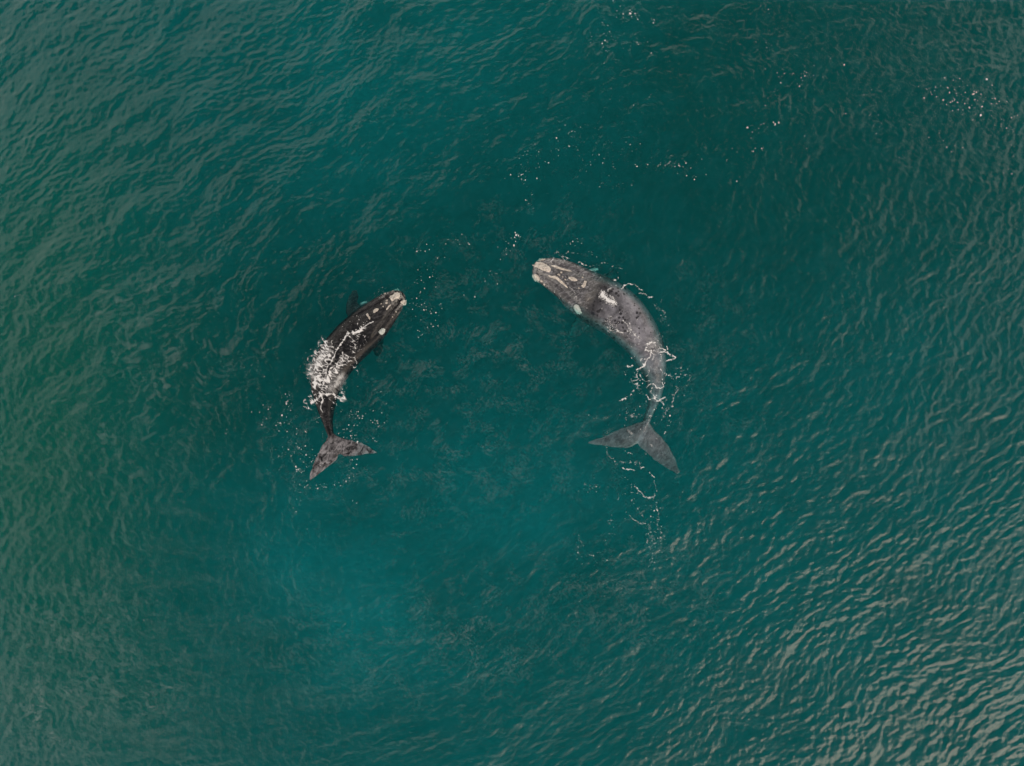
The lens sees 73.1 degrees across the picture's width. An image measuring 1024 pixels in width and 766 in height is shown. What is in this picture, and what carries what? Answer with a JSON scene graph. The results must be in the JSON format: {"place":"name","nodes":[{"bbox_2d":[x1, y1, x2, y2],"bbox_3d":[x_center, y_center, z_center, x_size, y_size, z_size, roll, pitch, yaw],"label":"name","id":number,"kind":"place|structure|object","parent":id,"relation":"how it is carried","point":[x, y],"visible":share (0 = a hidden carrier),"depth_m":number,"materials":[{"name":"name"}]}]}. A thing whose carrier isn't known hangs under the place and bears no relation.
{"place":"outdoors","nodes":[
{"label":"outdoors","id":0,"kind":"place"},
{"bbox_2d":[0,0,1023,765],"bbox_3d":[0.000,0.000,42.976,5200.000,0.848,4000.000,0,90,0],"label":"sea water surface","id":1,"kind":"object","parent":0,"point":[198,198],"visible":0.98,"depth_m":42.98,"materials":[{"name":"water"}]},
{"bbox_3d":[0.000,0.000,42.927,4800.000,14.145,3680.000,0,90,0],"label":"water","id":2,"kind":"structure","parent":0,"visible":0},
{"bbox_2d":[235,355,384,511],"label":"foam flecks","id":3,"kind":"object","parent":2,"relation":"on","point":[312,449],"visible":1,"depth_m":35.98,"materials":[{"name":"white liquid"}]},
{"bbox_2d":[303,321,373,410],"bbox_3d":[-9.300,-1.047,35.807,2.913,0.423,5.444,18,90,0],"label":"foam","id":4,"kind":"object","parent":2,"relation":"on","point":[326,380],"visible":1,"depth_m":35.77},
{"bbox_2d":[310,288,406,479],"bbox_3d":[-8.497,-0.041,36.677,4.249,2.497,10.748,11,90,0],"label":"whale","id":5,"kind":"object","parent":2,"relation":"on","point":[382,311],"visible":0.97,"depth_m":35.87},
{"bbox_2d":[373,269,497,410],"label":"foam flecks","id":6,"kind":"object","parent":2,"relation":"on","point":[431,308],"visible":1,"depth_m":36.00,"materials":[{"name":"white liquid"}]},
{"bbox_2d":[416,131,686,259],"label":"foam flecks","id":7,"kind":"object","parent":2,"relation":"on","point":[536,178],"visible":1,"depth_m":35.99,"materials":[{"name":"white liquid"}]},
{"bbox_2d":[549,252,651,333],"bbox_3d":[4.807,-4.702,35.804,7.100,0.455,3.223,34,90,0],"label":"foam","id":8,"kind":"object","parent":2,"relation":"on","point":[608,289],"visible":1,"depth_m":35.96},
{"bbox_2d":[532,258,679,473],"bbox_3d":[5.480,-1.020,36.716,5.479,2.431,13.039,-19,90,0],"label":"whale","id":9,"kind":"object","parent":2,"relation":"on","point":[585,305],"visible":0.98,"depth_m":36.04},
{"bbox_2d":[598,290,616,304],"bbox_3d":[4.938,-4.381,35.914,1.365,0.143,0.710,41,90,0],"label":"foam","id":10,"kind":"object","parent":9,"relation":"on","point":[608,300],"visible":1,"depth_m":35.89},
{"bbox_2d":[565,276,684,601],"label":"foam flecks","id":11,"kind":"object","parent":2,"relation":"on","point":[640,429],"visible":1,"depth_m":35.98,"materials":[{"name":"white liquid"}]},
{"bbox_2d":[591,415,664,555],"bbox_3d":[5.724,5.448,35.961,4.528,0.262,8.146,0,90,0],"label":"foam","id":12,"kind":"object","parent":2,"relation":"on","point":[639,491],"visible":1,"depth_m":35.97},
{"bbox_2d":[617,330,686,415],"bbox_3d":[7.380,-0.583,35.953,3.929,0.178,4.768,0,90,0],"label":"foam","id":13,"kind":"object","parent":2,"relation":"on","point":[644,364],"visible":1,"depth_m":35.93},
{"bbox_2d":[677,9,1017,181],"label":"foam flecks","id":14,"kind":"object","parent":2,"relation":"on","point":[909,124],"visible":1,"depth_m":35.97,"materials":[{"name":"white liquid"}]}
]}

